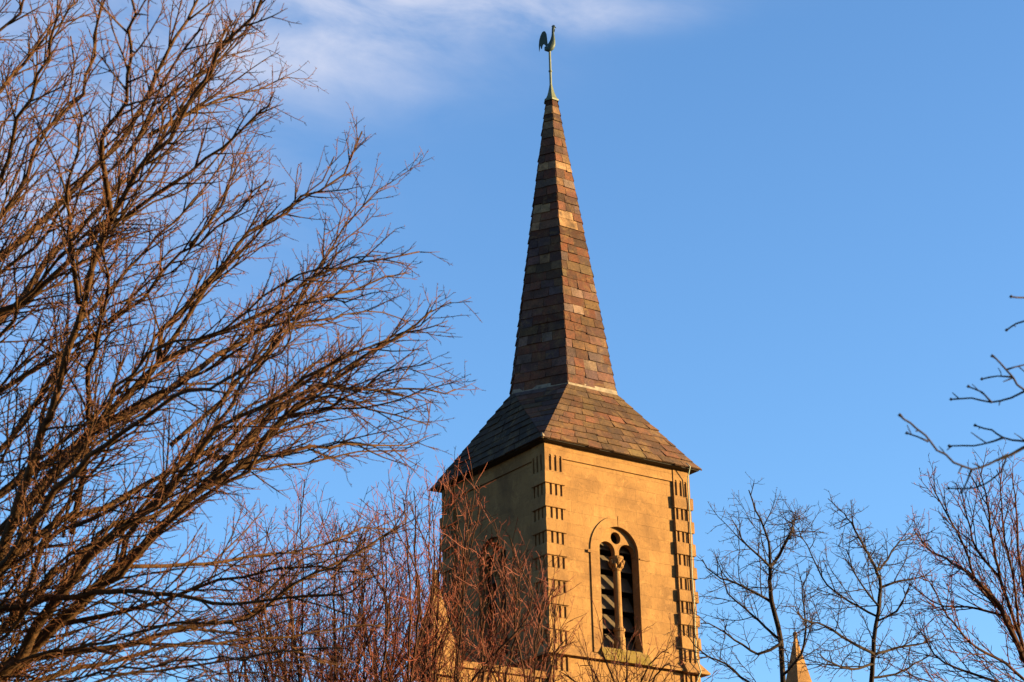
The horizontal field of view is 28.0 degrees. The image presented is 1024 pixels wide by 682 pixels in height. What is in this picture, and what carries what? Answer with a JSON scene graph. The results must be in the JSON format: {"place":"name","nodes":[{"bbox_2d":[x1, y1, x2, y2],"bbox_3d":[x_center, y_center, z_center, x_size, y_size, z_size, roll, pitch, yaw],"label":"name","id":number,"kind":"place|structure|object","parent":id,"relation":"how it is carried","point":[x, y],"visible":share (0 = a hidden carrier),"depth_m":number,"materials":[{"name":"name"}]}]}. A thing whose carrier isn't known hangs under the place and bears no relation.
{"place":"outdoors","nodes":[
{"label":"outdoors","id":0,"kind":"place"},
{"bbox_2d":[0,0,1023,681],"label":"sky","id":1,"kind":"structure","parent":0,"point":[803,220],"materials":[{"name":"blue"}]},
{"label":"ground","id":2,"kind":"structure","parent":0,"visible":0},
{"bbox_2d":[0,0,485,681],"bbox_3d":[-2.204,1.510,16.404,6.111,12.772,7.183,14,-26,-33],"label":"bare tree","id":3,"kind":"object","parent":2,"relation":"on","point":[38,474],"visible":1,"depth_m":16.80,"materials":[{"name":"brown plant"}]},
{"bbox_2d":[162,548,372,681],"bbox_3d":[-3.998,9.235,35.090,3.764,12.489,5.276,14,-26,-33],"label":"red twigged tree","id":4,"kind":"object","parent":2,"relation":"on","point":[238,663],"visible":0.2,"depth_m":36.73,"materials":[{"name":"brown plant"}]},
{"bbox_2d":[194,464,457,681],"bbox_3d":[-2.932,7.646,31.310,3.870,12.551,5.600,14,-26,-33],"label":"red twigged tree","id":5,"kind":"object","parent":2,"relation":"on","point":[335,677],"visible":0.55,"depth_m":32.73,"materials":[{"name":"brown plant"}]},
{"bbox_2d":[276,535,471,681],"bbox_3d":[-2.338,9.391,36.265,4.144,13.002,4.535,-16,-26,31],"label":"red twigged tree","id":6,"kind":"object","parent":2,"relation":"on","point":[379,590],"visible":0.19,"depth_m":37.77,"materials":[{"name":"brown plant"}]},
{"bbox_2d":[332,444,560,681],"bbox_3d":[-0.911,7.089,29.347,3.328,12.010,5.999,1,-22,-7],"label":"red twigged tree","id":7,"kind":"object","parent":2,"relation":"on","point":[456,670],"visible":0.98,"depth_m":30.71,"materials":[{"name":"brown plant"}]},
{"bbox_2d":[421,657,547,681],"bbox_3d":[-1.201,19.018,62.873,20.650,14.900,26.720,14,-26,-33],"label":"church nave","id":8,"kind":"structure","parent":2,"relation":"on","point":[470,667],"depth_m":50.41,"materials":[{"name":"stone"}]},
{"bbox_2d":[413,569,461,681],"bbox_3d":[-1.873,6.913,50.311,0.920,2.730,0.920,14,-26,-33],"label":"pinnacle","id":9,"kind":"object","parent":8,"relation":"on","point":[446,653],"visible":0.12,"depth_m":49.87,"materials":[{"name":"stone"}]},
{"bbox_2d":[786,632,811,681],"bbox_3d":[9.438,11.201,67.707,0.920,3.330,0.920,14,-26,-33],"label":"pinnacle","id":10,"kind":"object","parent":8,"relation":"on","point":[793,674],"visible":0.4,"depth_m":67.68,"materials":[{"name":"stone"}]},
{"bbox_2d":[431,540,586,681],"bbox_3d":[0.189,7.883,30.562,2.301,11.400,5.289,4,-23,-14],"label":"red twigged tree","id":11,"kind":"object","parent":2,"relation":"on","point":[512,613],"visible":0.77,"depth_m":32.02,"materials":[{"name":"brown plant"}]},
{"bbox_2d":[429,100,710,681],"bbox_3d":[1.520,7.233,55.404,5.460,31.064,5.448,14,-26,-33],"label":"church tower","id":12,"kind":"structure","parent":2,"relation":"on","point":[588,470],"depth_m":54.87,"materials":[{"name":"stone"}]},
{"bbox_2d":[470,526,515,665],"bbox_3d":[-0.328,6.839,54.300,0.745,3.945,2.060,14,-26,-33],"label":"window","id":13,"kind":"structure","parent":12,"relation":"in","point":[507,539],"depth_m":54.44,"materials":[{"name":"stone"}]},
{"bbox_2d":[539,25,558,103],"bbox_3d":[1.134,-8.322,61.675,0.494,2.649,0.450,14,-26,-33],"label":"weathercock","id":14,"kind":"object","parent":12,"relation":"on","point":[549,48],"visible":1,"depth_m":61.80,"materials":[{"name":"green metal"}]},
{"bbox_2d":[588,516,651,665],"bbox_3d":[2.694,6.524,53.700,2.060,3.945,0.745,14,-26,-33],"label":"window","id":15,"kind":"structure","parent":12,"relation":"in","point":[601,538],"depth_m":53.76,"materials":[{"name":"stone"}]},
{"bbox_2d":[522,596,720,681],"bbox_3d":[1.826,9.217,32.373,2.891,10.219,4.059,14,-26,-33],"label":"red twigged tree","id":16,"kind":"object","parent":2,"relation":"on","point":[596,675],"visible":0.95,"depth_m":33.79,"materials":[{"name":"brown plant"}]},
{"bbox_2d":[664,472,837,681],"bbox_3d":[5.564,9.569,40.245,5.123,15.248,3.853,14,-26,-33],"label":"bare tree","id":17,"kind":"object","parent":2,"relation":"on","point":[778,636],"visible":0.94,"depth_m":41.51,"materials":[{"name":"brown plant"}]},
{"bbox_2d":[762,489,960,681],"bbox_3d":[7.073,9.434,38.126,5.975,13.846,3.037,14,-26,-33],"label":"bare tree","id":18,"kind":"object","parent":2,"relation":"on","point":[873,652],"visible":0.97,"depth_m":39.64,"materials":[{"name":"brown plant"}]},
{"bbox_2d":[883,439,1023,681],"bbox_3d":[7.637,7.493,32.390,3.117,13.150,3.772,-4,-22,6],"label":"bare tree","id":19,"kind":"object","parent":2,"relation":"on","point":[1004,617],"visible":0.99,"depth_m":33.77,"materials":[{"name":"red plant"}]},
{"bbox_2d":[898,295,1023,493],"bbox_3d":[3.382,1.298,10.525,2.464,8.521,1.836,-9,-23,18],"label":"overhanging tree","id":20,"kind":"object","parent":2,"relation":"on","point":[1006,456],"visible":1,"depth_m":11.02,"materials":[{"name":"brown plant"}]}
]}

